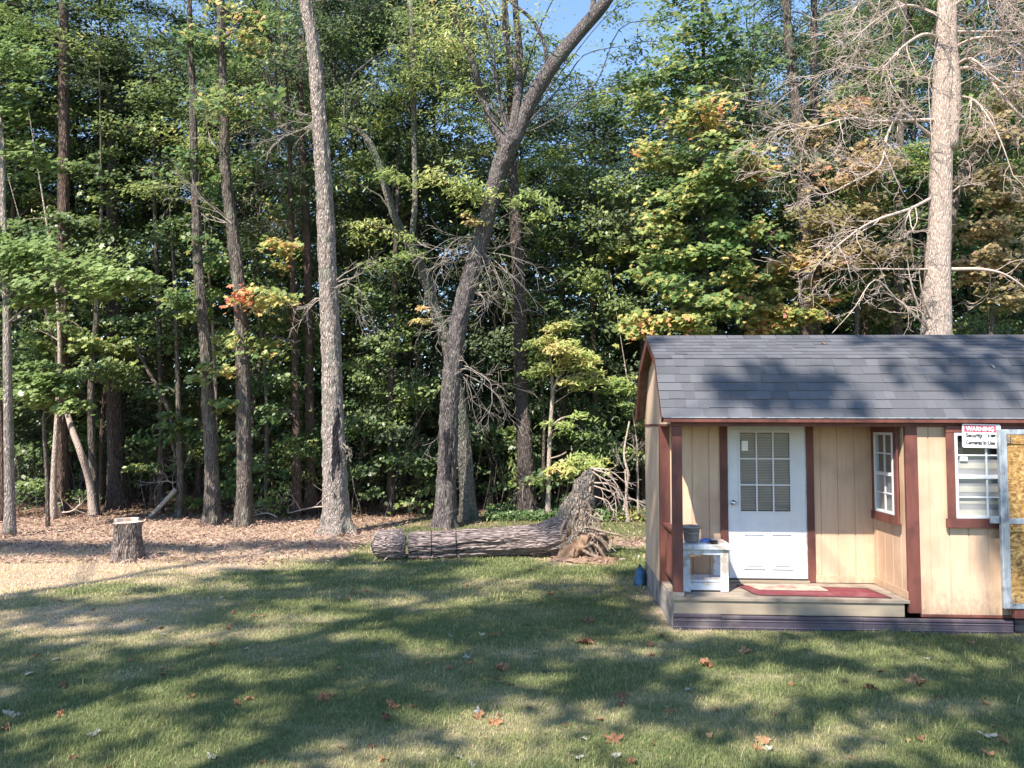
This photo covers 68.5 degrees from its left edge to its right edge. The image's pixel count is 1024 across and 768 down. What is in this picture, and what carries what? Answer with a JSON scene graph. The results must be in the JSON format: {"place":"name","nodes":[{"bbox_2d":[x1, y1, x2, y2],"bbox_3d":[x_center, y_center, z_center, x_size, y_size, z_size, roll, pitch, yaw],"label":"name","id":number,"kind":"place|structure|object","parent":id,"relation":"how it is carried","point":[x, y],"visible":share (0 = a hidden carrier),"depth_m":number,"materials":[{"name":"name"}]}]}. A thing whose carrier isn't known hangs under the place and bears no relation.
{"place":"outdoors","nodes":[
{"label":"outdoors","id":0,"kind":"place"},
{"bbox_2d":[0,473,1023,767],"bbox_3d":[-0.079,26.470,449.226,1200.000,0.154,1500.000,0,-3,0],"label":"ground","id":1,"kind":"structure","parent":0,"point":[808,665],"depth_m":7.00,"materials":[{"name":"soil"}]},
{"bbox_2d":[0,273,15,522],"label":"sapling tree","id":2,"kind":"object","parent":1,"relation":"on","point":[1,469],"visible":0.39,"depth_m":16.49,"materials":[{"name":"green plant"}]},
{"bbox_2d":[0,36,52,406],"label":"forest tree","id":3,"kind":"object","parent":1,"relation":"on","point":[27,221],"visible":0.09,"depth_m":22.10,"materials":[{"name":"green plant"}]},
{"bbox_2d":[0,359,97,527],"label":"maple tree","id":4,"kind":"object","parent":1,"relation":"on","point":[38,395],"visible":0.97,"depth_m":15.73,"materials":[{"name":"green plant"}]},
{"bbox_2d":[0,5,101,443],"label":"forest tree","id":5,"kind":"object","parent":1,"relation":"on","point":[34,428],"visible":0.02,"depth_m":24.49,"materials":[{"name":"green plant"}]},
{"bbox_2d":[7,175,98,517],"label":"maple tree","id":6,"kind":"object","parent":1,"relation":"on","point":[93,511],"visible":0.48,"depth_m":17.53,"materials":[{"name":"green plant"}]},
{"bbox_2d":[0,0,111,382],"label":"forest tree","id":7,"kind":"object","parent":1,"relation":"on","point":[21,78],"visible":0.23,"depth_m":19.46,"materials":[{"name":"green plant"}]},
{"bbox_2d":[7,110,107,519],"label":"maple tree","id":8,"kind":"object","parent":1,"relation":"on","point":[60,216],"visible":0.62,"depth_m":17.34,"materials":[{"name":"green plant"}]},
{"bbox_2d":[0,0,122,418],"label":"forest tree","id":9,"kind":"object","parent":1,"relation":"on","point":[43,2],"visible":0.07,"depth_m":23.33,"materials":[{"name":"green plant"}]},
{"bbox_2d":[0,0,158,408],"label":"forest tree","id":10,"kind":"object","parent":1,"relation":"on","point":[21,137],"visible":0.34,"depth_m":19.24,"materials":[{"name":"green plant"}]},
{"bbox_2d":[0,34,175,536],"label":"poplar tree","id":11,"kind":"object","parent":1,"relation":"on","point":[110,280],"visible":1,"depth_m":14.59,"materials":[{"name":"green plant"}]},
{"bbox_2d":[0,33,180,487],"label":"forest tree","id":12,"kind":"object","parent":1,"relation":"on","point":[81,476],"visible":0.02,"depth_m":25.21,"materials":[{"name":"green plant"}]},
{"bbox_2d":[0,34,194,497],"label":"forest tree","id":13,"kind":"object","parent":1,"relation":"on","point":[73,200],"visible":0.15,"depth_m":21.95,"materials":[{"name":"green plant"}]},
{"bbox_2d":[0,0,195,516],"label":"pine tree","id":14,"kind":"object","parent":1,"relation":"on","point":[63,184],"visible":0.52,"depth_m":18.42,"materials":[{"name":"green plant"}]},
{"bbox_2d":[11,0,189,511],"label":"oak tree","id":15,"kind":"object","parent":1,"relation":"on","point":[115,501],"visible":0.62,"depth_m":19.20,"materials":[{"name":"green plant"}]},
{"bbox_2d":[7,0,197,505],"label":"forest tree","id":16,"kind":"object","parent":1,"relation":"on","point":[92,75],"visible":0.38,"depth_m":19.88,"materials":[{"name":"green plant"}]},
{"bbox_2d":[42,28,189,514],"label":"maple tree","id":17,"kind":"object","parent":1,"relation":"on","point":[91,350],"visible":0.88,"depth_m":18.01,"materials":[{"name":"green plant"}]},
{"bbox_2d":[110,517,145,562],"bbox_3d":[-6.235,2.545,12.195,0.546,0.714,0.509,0,-3,0],"label":"tree stump","id":18,"kind":"object","parent":1,"relation":"on","point":[127,542],"visible":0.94,"depth_m":12.05,"materials":[{"name":"wood"}]},
{"bbox_2d":[73,0,214,514],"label":"maple tree","id":19,"kind":"object","parent":1,"relation":"on","point":[152,96],"visible":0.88,"depth_m":18.34,"materials":[{"name":"green plant"}]},
{"bbox_2d":[21,30,284,494],"bbox_3d":[-10.832,-3.560,23.556,8.061,14.111,8.325,2,-3,-27],"label":"forest tree","id":20,"kind":"object","parent":1,"relation":"on","point":[167,454],"visible":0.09,"depth_m":22.70,"materials":[{"name":"green plant"}]},
{"bbox_2d":[99,188,210,517],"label":"maple tree","id":21,"kind":"object","parent":1,"relation":"on","point":[160,389],"visible":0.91,"depth_m":17.70,"materials":[{"name":"green plant"}]},
{"bbox_2d":[77,18,234,491],"bbox_3d":[-11.446,-4.393,25.409,6.391,15.994,6.369,-2,-4,39],"label":"forest tree","id":22,"kind":"object","parent":1,"relation":"on","point":[139,359],"visible":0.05,"depth_m":24.79,"materials":[{"name":"green plant"}]},
{"bbox_2d":[148,488,177,517],"bbox_3d":[-8.074,2.763,17.372,0.647,0.722,0.118,1,-3,-21],"label":"fallen branch","id":23,"kind":"object","parent":1,"relation":"on","point":[169,496],"visible":0.96,"depth_m":17.34,"materials":[{"name":"grey wood"}]},
{"bbox_2d":[130,0,268,525],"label":"oak tree","id":24,"kind":"object","parent":1,"relation":"on","point":[212,511],"visible":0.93,"depth_m":16.32,"materials":[{"name":"green plant"}]},
{"bbox_2d":[87,0,313,507],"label":"forest tree","id":25,"kind":"object","parent":1,"relation":"on","point":[180,257],"visible":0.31,"depth_m":20.26,"materials":[{"name":"green plant"}]},
{"bbox_2d":[172,184,255,438],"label":"sapling tree","id":26,"kind":"object","parent":1,"relation":"on","point":[211,294],"visible":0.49,"depth_m":17.04,"materials":[{"name":"green plant"}]},
{"bbox_2d":[155,0,309,527],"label":"oak tree","id":27,"kind":"object","parent":1,"relation":"on","point":[242,300],"visible":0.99,"depth_m":16.14,"materials":[{"name":"green plant"}]},
{"bbox_2d":[125,0,353,498],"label":"forest tree","id":28,"kind":"object","parent":1,"relation":"on","point":[217,314],"visible":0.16,"depth_m":21.75,"materials":[{"name":"green plant"}]},
{"bbox_2d":[120,0,367,500],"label":"forest tree","id":29,"kind":"object","parent":1,"relation":"on","point":[263,419],"visible":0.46,"depth_m":18.81,"materials":[{"name":"green plant"}]},
{"bbox_2d":[223,186,308,517],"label":"sapling tree","id":30,"kind":"object","parent":1,"relation":"on","point":[288,376],"visible":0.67,"depth_m":17.68,"materials":[{"name":"green plant"}]},
{"bbox_2d":[132,0,414,487],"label":"forest tree","id":31,"kind":"object","parent":1,"relation":"on","point":[319,397],"visible":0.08,"depth_m":25.70,"materials":[{"name":"green plant"}]},
{"bbox_2d":[203,0,373,514],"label":"cedar tree","id":32,"kind":"object","parent":1,"relation":"on","point":[309,499],"visible":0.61,"depth_m":18.53,"materials":[{"name":"green plant"}]},
{"bbox_2d":[225,0,357,517],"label":"cedar tree","id":33,"kind":"object","parent":1,"relation":"on","point":[295,414],"visible":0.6,"depth_m":17.91,"materials":[{"name":"green plant"}]},
{"bbox_2d":[14,388,601,474],"bbox_3d":[-0.039,2.354,35.926,72.472,4.214,10.628,0,-3,0],"label":"woodland floor cover","id":34,"kind":"object","parent":1,"relation":"on","point":[186,437],"visible":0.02,"depth_m":31.82,"materials":[{"name":"green plant"}]},
{"bbox_2d":[2,386,640,517],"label":"undergrowth","id":35,"kind":"object","parent":1,"relation":"on","point":[538,480],"visible":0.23,"depth_m":19.21,"materials":[{"name":"green plant"}]},
{"bbox_2d":[0,483,645,564],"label":"leaf litter","id":36,"kind":"object","parent":1,"relation":"on","point":[145,540],"visible":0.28,"depth_m":14.82,"materials":[{"name":"plant"}]},
{"bbox_2d":[227,0,424,501],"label":"forest tree","id":37,"kind":"object","parent":1,"relation":"on","point":[333,83],"visible":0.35,"depth_m":19.69,"materials":[{"name":"green plant"}]},
{"bbox_2d":[13,366,640,522],"bbox_3d":[0.260,1.627,22.905,40.860,3.690,12.994,0,-3,0],"label":"brushwood","id":38,"kind":"object","parent":1,"relation":"on","point":[194,480],"visible":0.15,"depth_m":19.24,"materials":[{"name":"green plant"}]},
{"bbox_2d":[242,0,444,537],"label":"oak tree","id":39,"kind":"object","parent":1,"relation":"on","point":[336,519],"visible":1,"depth_m":15.22,"materials":[{"name":"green plant"}]},
{"bbox_2d":[256,0,444,494],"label":"forest tree","id":40,"kind":"object","parent":1,"relation":"on","point":[344,260],"visible":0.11,"depth_m":23.18,"materials":[{"name":"green plant"}]},
{"bbox_2d":[251,1,457,486],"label":"forest tree","id":41,"kind":"object","parent":1,"relation":"on","point":[357,320],"visible":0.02,"depth_m":26.02,"materials":[{"name":"green plant"}]},
{"bbox_2d":[276,0,499,499],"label":"forest tree","id":42,"kind":"object","parent":1,"relation":"on","point":[386,249],"visible":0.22,"depth_m":21.83,"materials":[{"name":"green plant"}]},
{"bbox_2d":[371,529,406,559],"bbox_3d":[-2.038,2.649,12.448,0.684,0.507,0.518,0,-3,9],"label":"log section","id":43,"kind":"object","parent":1,"relation":"on","point":[389,543],"visible":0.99,"depth_m":12.25,"materials":[{"name":"brown wood"}]},
{"bbox_2d":[302,0,478,521],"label":"oak tree","id":44,"kind":"object","parent":1,"relation":"on","point":[468,510],"visible":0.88,"depth_m":17.52,"materials":[{"name":"green plant"}]},
{"bbox_2d":[338,107,457,515],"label":"oak tree","id":45,"kind":"object","parent":1,"relation":"on","point":[411,460],"visible":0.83,"depth_m":17.94,"materials":[{"name":"green plant"}]},
{"bbox_2d":[303,0,525,506],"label":"forest tree","id":46,"kind":"object","parent":1,"relation":"on","point":[408,429],"visible":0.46,"depth_m":19.84,"materials":[{"name":"green plant"}]},
{"bbox_2d":[352,1,512,488],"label":"forest tree","id":47,"kind":"object","parent":1,"relation":"on","point":[453,295],"visible":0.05,"depth_m":25.78,"materials":[{"name":"green plant"}]},
{"bbox_2d":[406,0,591,503],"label":"forest tree","id":48,"kind":"object","parent":1,"relation":"on","point":[496,319],"visible":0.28,"depth_m":20.41,"materials":[{"name":"green plant"}]},
{"bbox_2d":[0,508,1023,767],"bbox_3d":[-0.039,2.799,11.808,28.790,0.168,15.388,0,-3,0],"label":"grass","id":49,"kind":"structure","parent":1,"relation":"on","point":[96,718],"depth_m":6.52,"materials":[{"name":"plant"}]},
{"bbox_2d":[429,0,599,517],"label":"oak tree","id":50,"kind":"object","parent":1,"relation":"on","point":[528,501],"visible":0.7,"depth_m":18.02,"materials":[{"name":"green plant"}]},
{"bbox_2d":[6,131,1023,481],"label":"woodland","id":51,"kind":"object","parent":1,"relation":"on","point":[38,461],"visible":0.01,"depth_m":31.13,"materials":[{"name":"green plant"}]},
{"bbox_2d":[419,47,615,500],"bbox_3d":[0.077,-3.035,22.420,6.144,12.980,7.136,0,-3,0],"label":"forest tree","id":52,"kind":"object","parent":1,"relation":"on","point":[510,406],"visible":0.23,"depth_m":21.58,"materials":[{"name":"green plant"}]},
{"bbox_2d":[408,460,637,559],"bbox_3d":[0.181,2.161,12.367,3.828,1.908,1.134,0,-3,0],"label":"fallen log","id":53,"kind":"object","parent":1,"relation":"on","point":[570,530],"visible":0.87,"depth_m":12.29,"materials":[{"name":"wood"}]},
{"bbox_2d":[508,281,545,509],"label":"sapling tree","id":54,"kind":"object","parent":1,"relation":"on","point":[543,468],"visible":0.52,"depth_m":18.25,"materials":[{"name":"grey plant"}]},
{"bbox_2d":[425,33,631,487],"bbox_3d":[0.394,-4.002,25.025,7.120,15.408,6.633,0,-3,0],"label":"forest tree","id":55,"kind":"object","parent":1,"relation":"on","point":[543,261],"visible":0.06,"depth_m":25.02,"materials":[{"name":"green plant"}]},
{"bbox_2d":[368,0,709,529],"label":"oak tree","id":56,"kind":"object","parent":1,"relation":"on","point":[508,142],"visible":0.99,"depth_m":16.58,"materials":[{"name":"green plant"}]},
{"bbox_2d":[463,153,644,503],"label":"forest tree","id":57,"kind":"object","parent":1,"relation":"on","point":[562,404],"visible":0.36,"depth_m":18.86,"materials":[{"name":"green plant"}]},
{"bbox_2d":[484,500,645,521],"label":"ground weeds","id":58,"kind":"object","parent":1,"relation":"on","point":[496,512],"visible":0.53,"depth_m":17.29,"materials":[{"name":"green plant"}]},
{"bbox_2d":[505,319,636,517],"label":"dogwood tree","id":59,"kind":"object","parent":1,"relation":"on","point":[566,349],"visible":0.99,"depth_m":17.27,"materials":[{"name":"green plant"}]},
{"bbox_2d":[475,61,687,496],"bbox_3d":[2.489,-2.858,22.478,5.947,12.915,7.526,-2,-4,40],"label":"forest tree","id":60,"kind":"object","parent":1,"relation":"on","point":[610,138],"visible":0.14,"depth_m":22.32,"materials":[{"name":"green plant"}]},
{"bbox_2d":[502,134,669,506],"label":"maple tree","id":61,"kind":"object","parent":1,"relation":"on","point":[621,305],"visible":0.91,"depth_m":18.36,"materials":[{"name":"green plant"}]},
{"bbox_2d":[550,555,621,564],"bbox_3d":[1.183,2.822,12.210,1.271,0.109,0.786,0,-3,0],"label":"soil heap","id":62,"kind":"object","parent":1,"relation":"on","point":[585,559],"visible":0.71,"depth_m":12.00,"materials":[{"name":"soil"}]},
{"bbox_2d":[602,732,624,744],"bbox_3d":[0.712,2.473,5.252,0.158,0.047,0.144,-7,12,-5],"label":"fallen leaf","id":63,"kind":"object","parent":1,"relation":"on","point":[612,736],"visible":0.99,"depth_m":5.26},
{"bbox_2d":[543,93,685,490],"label":"forest tree","id":64,"kind":"object","parent":1,"relation":"on","point":[598,162],"visible":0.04,"depth_m":24.85,"materials":[{"name":"green plant"}]},
{"bbox_2d":[589,274,644,518],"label":"sapling tree","id":65,"kind":"object","parent":1,"relation":"on","point":[632,407],"visible":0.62,"depth_m":17.72,"materials":[{"name":"green plant"}]},
{"bbox_2d":[608,421,645,522],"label":"sapling tree","id":66,"kind":"object","parent":1,"relation":"on","point":[624,510],"visible":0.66,"depth_m":17.05,"materials":[{"name":"green plant"}]},
{"bbox_2d":[633,564,645,585],"bbox_3d":[1.760,2.625,10.370,0.175,0.288,0.295,0,-3,3],"label":"bottle","id":67,"kind":"object","parent":1,"relation":"on","point":[640,577],"visible":0.99,"depth_m":10.28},
{"bbox_2d":[549,72,731,500],"bbox_3d":[4.142,-2.656,22.052,6.319,12.361,5.201,-2,-4,34],"label":"forest tree","id":68,"kind":"object","parent":1,"relation":"on","point":[611,121],"visible":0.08,"depth_m":22.09,"materials":[{"name":"green plant"}]},
{"bbox_2d":[544,144,764,510],"bbox_3d":[3.499,-1.448,19.817,5.512,9.511,5.981,0,-3,0],"label":"forest tree","id":69,"kind":"object","parent":1,"relation":"on","point":[608,221],"visible":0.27,"depth_m":19.12,"materials":[{"name":"green plant"}]},
{"bbox_2d":[564,30,806,469],"bbox_3d":[4.796,-2.682,19.862,6.568,11.990,5.743,-2,-4,38],"label":"forest tree","id":70,"kind":"object","parent":1,"relation":"on","point":[625,88],"visible":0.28,"depth_m":19.51,"materials":[{"name":"green plant"}]},
{"bbox_2d":[598,87,778,484],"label":"forest tree","id":71,"kind":"object","parent":1,"relation":"on","point":[731,325],"visible":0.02,"depth_m":26.04,"materials":[{"name":"green plant"}]},
{"bbox_2d":[604,0,811,347],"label":"maple tree","id":72,"kind":"object","parent":1,"relation":"on","point":[698,321],"visible":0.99,"depth_m":15.11,"materials":[{"name":"green plant"}]},
{"bbox_2d":[640,0,836,495],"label":"forest tree","id":73,"kind":"object","parent":1,"relation":"on","point":[758,193],"visible":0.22,"depth_m":19.88,"materials":[{"name":"green plant"}]},
{"bbox_2d":[651,13,873,334],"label":"forest tree","id":74,"kind":"object","parent":1,"relation":"on","point":[765,248],"visible":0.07,"depth_m":21.97,"materials":[{"name":"green plant"}]},
{"bbox_2d":[656,0,893,334],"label":"oak tree","id":75,"kind":"object","parent":1,"relation":"on","point":[790,54],"visible":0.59,"depth_m":17.91,"materials":[{"name":"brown plant"}]},
{"bbox_2d":[751,0,835,334],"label":"pine tree","id":76,"kind":"object","parent":1,"relation":"on","point":[814,94],"visible":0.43,"depth_m":18.51,"materials":[{"name":"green plant"}]},
{"bbox_2d":[709,24,879,334],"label":"forest tree","id":77,"kind":"object","parent":1,"relation":"on","point":[759,257],"visible":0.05,"depth_m":25.84,"materials":[{"name":"green plant"}]},
{"bbox_2d":[725,225,870,334],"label":"maple tree","id":78,"kind":"object","parent":1,"relation":"on","point":[786,315],"visible":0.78,"depth_m":15.82,"materials":[{"name":"green plant"}]},
{"bbox_2d":[635,335,1023,634],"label":"garden shed","id":79,"kind":"structure","parent":1,"relation":"on","point":[833,460],"depth_m":8.48,"materials":[{"name":"beige"}]},
{"bbox_2d":[683,539,731,591],"bbox_3d":[2.178,2.075,8.625,0.575,0.529,0.450,0,-3,3],"label":"side table","id":80,"kind":"object","parent":79,"relation":"on","point":[718,579],"visible":0.81,"depth_m":8.43,"materials":[{"name":"white paint"}]},
{"bbox_2d":[683,524,701,542],"bbox_3d":[2.055,1.716,8.618,0.225,0.184,0.232,0,-3,3],"label":"bucket","id":81,"kind":"object","parent":80,"relation":"on","point":[691,532],"visible":0.93,"depth_m":8.55,"materials":[{"name":"silver metal"}]},
{"bbox_2d":[727,426,809,583],"bbox_3d":[3.054,1.416,8.999,0.952,1.889,0.128,0,-3,3],"label":"door","id":82,"kind":"structure","parent":79,"relation":"in","point":[767,496],"depth_m":9.00,"materials":[{"name":"white paint"}]},
{"bbox_2d":[736,585,891,598],"bbox_3d":[3.358,2.329,8.441,1.548,0.013,0.499,0,-3,6],"label":"rug","id":83,"kind":"object","parent":79,"relation":"on","point":[846,592],"visible":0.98,"depth_m":8.34,"materials":[{"name":"fabric"}]},
{"bbox_2d":[743,584,827,590],"bbox_3d":[3.122,2.327,8.616,0.878,0.014,0.310,0,-3,3],"label":"door mat","id":84,"kind":"object","parent":83,"relation":"on","point":[795,587],"depth_m":8.58,"materials":[{"name":"fabric"}]},
{"bbox_2d":[870,427,900,525],"bbox_3d":[4.242,1.018,8.547,0.051,1.085,0.685,0,-3,3],"label":"window","id":85,"kind":"structure","parent":79,"relation":"in","point":[884,440],"depth_m":8.54,"materials":[{"name":"white paint"}]},
{"bbox_2d":[962,424,1000,447],"bbox_3d":[5.014,0.555,8.031,0.400,0.252,0.009,1,-3,3],"label":"warning sign","id":86,"kind":"object","parent":79,"relation":"attached to","point":[978,435],"visible":1,"depth_m":8.03,"materials":[{"name":"plastic"}]},
{"bbox_2d":[945,426,1023,527],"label":"window","id":87,"kind":"structure","parent":79,"relation":"in","point":[971,473],"depth_m":8.06,"materials":[{"name":"white paint"}]},
{"bbox_2d":[989,429,1023,618],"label":"framed board gate","id":88,"kind":"structure","parent":79,"relation":"attached to","point":[1009,519],"depth_m":7.92,"materials":[{"name":"wood"}]},
{"bbox_2d":[742,4,922,334],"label":"forest tree","id":89,"kind":"object","parent":1,"relation":"on","point":[823,326],"visible":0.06,"depth_m":22.89,"materials":[{"name":"green plant"}]},
{"bbox_2d":[777,94,923,334],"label":"beech tree","id":90,"kind":"object","parent":1,"relation":"on","point":[862,211],"visible":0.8,"depth_m":15.69,"materials":[{"name":"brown plant"}]},
{"bbox_2d":[753,0,979,334],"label":"forest tree","id":91,"kind":"object","parent":1,"relation":"on","point":[864,328],"visible":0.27,"depth_m":19.50,"materials":[{"name":"green plant"}]},
{"bbox_2d":[710,0,1023,334],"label":"dead tree","id":92,"kind":"object","parent":1,"relation":"on","point":[944,119],"visible":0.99,"depth_m":13.46,"materials":[{"name":"grey plant"}]},
{"bbox_2d":[801,0,961,334],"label":"forest tree","id":93,"kind":"object","parent":1,"relation":"on","point":[862,5],"visible":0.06,"depth_m":25.62,"materials":[{"name":"green plant"}]},
{"bbox_2d":[806,0,974,334],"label":"oak tree","id":94,"kind":"object","parent":1,"relation":"on","point":[897,330],"visible":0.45,"depth_m":17.41,"materials":[{"name":"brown plant"}]},
{"bbox_2d":[761,0,1023,334],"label":"forest tree","id":95,"kind":"object","parent":1,"relation":"on","point":[964,326],"visible":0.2,"depth_m":18.84,"materials":[{"name":"green plant"}]},
{"bbox_2d":[765,0,1023,334],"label":"forest tree","id":96,"kind":"object","parent":1,"relation":"on","point":[909,130],"visible":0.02,"depth_m":23.06,"materials":[{"name":"green plant"}]},
{"bbox_2d":[904,673,925,684],"bbox_3d":[3.447,2.523,6.405,0.147,0.078,0.155,-14,9,-13],"label":"fallen leaf","id":97,"kind":"object","parent":1,"relation":"on","point":[914,678],"visible":0.95,"depth_m":6.42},
{"bbox_2d":[812,81,1023,281],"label":"oak tree","id":98,"kind":"object","parent":1,"relation":"on","point":[961,171],"visible":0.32,"depth_m":16.93,"materials":[{"name":"brown plant"}]},
{"bbox_2d":[857,0,1023,333],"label":"forest tree","id":99,"kind":"object","parent":1,"relation":"on","point":[1012,315],"visible":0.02,"depth_m":25.11,"materials":[{"name":"green plant"}]},
{"bbox_2d":[858,0,1023,334],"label":"forest tree","id":100,"kind":"object","parent":1,"relation":"on","point":[970,290],"visible":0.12,"depth_m":20.77,"materials":[{"name":"green plant"}]},
{"bbox_2d":[865,0,1023,334],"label":"forest tree","id":101,"kind":"object","parent":1,"relation":"on","point":[959,314],"visible":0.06,"depth_m":22.00,"materials":[{"name":"green plant"}]},
{"bbox_2d":[926,72,1023,334],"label":"beech tree","id":102,"kind":"object","parent":1,"relation":"on","point":[993,252],"visible":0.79,"depth_m":15.54,"materials":[{"name":"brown plant"}]},
{"bbox_2d":[959,0,1023,324],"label":"forest tree","id":103,"kind":"object","parent":1,"relation":"on","point":[995,71],"visible":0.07,"depth_m":23.85,"materials":[{"name":"green plant"}]},
{"bbox_2d":[962,1,1023,334],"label":"forest tree","id":104,"kind":"object","parent":1,"relation":"on","point":[1022,279],"visible":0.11,"depth_m":19.83,"materials":[{"name":"green plant"}]},
{"bbox_2d":[0,0,1023,387],"label":"sky","id":105,"kind":"structure","parent":0,"point":[562,25],"materials":[{"name":"blue"}]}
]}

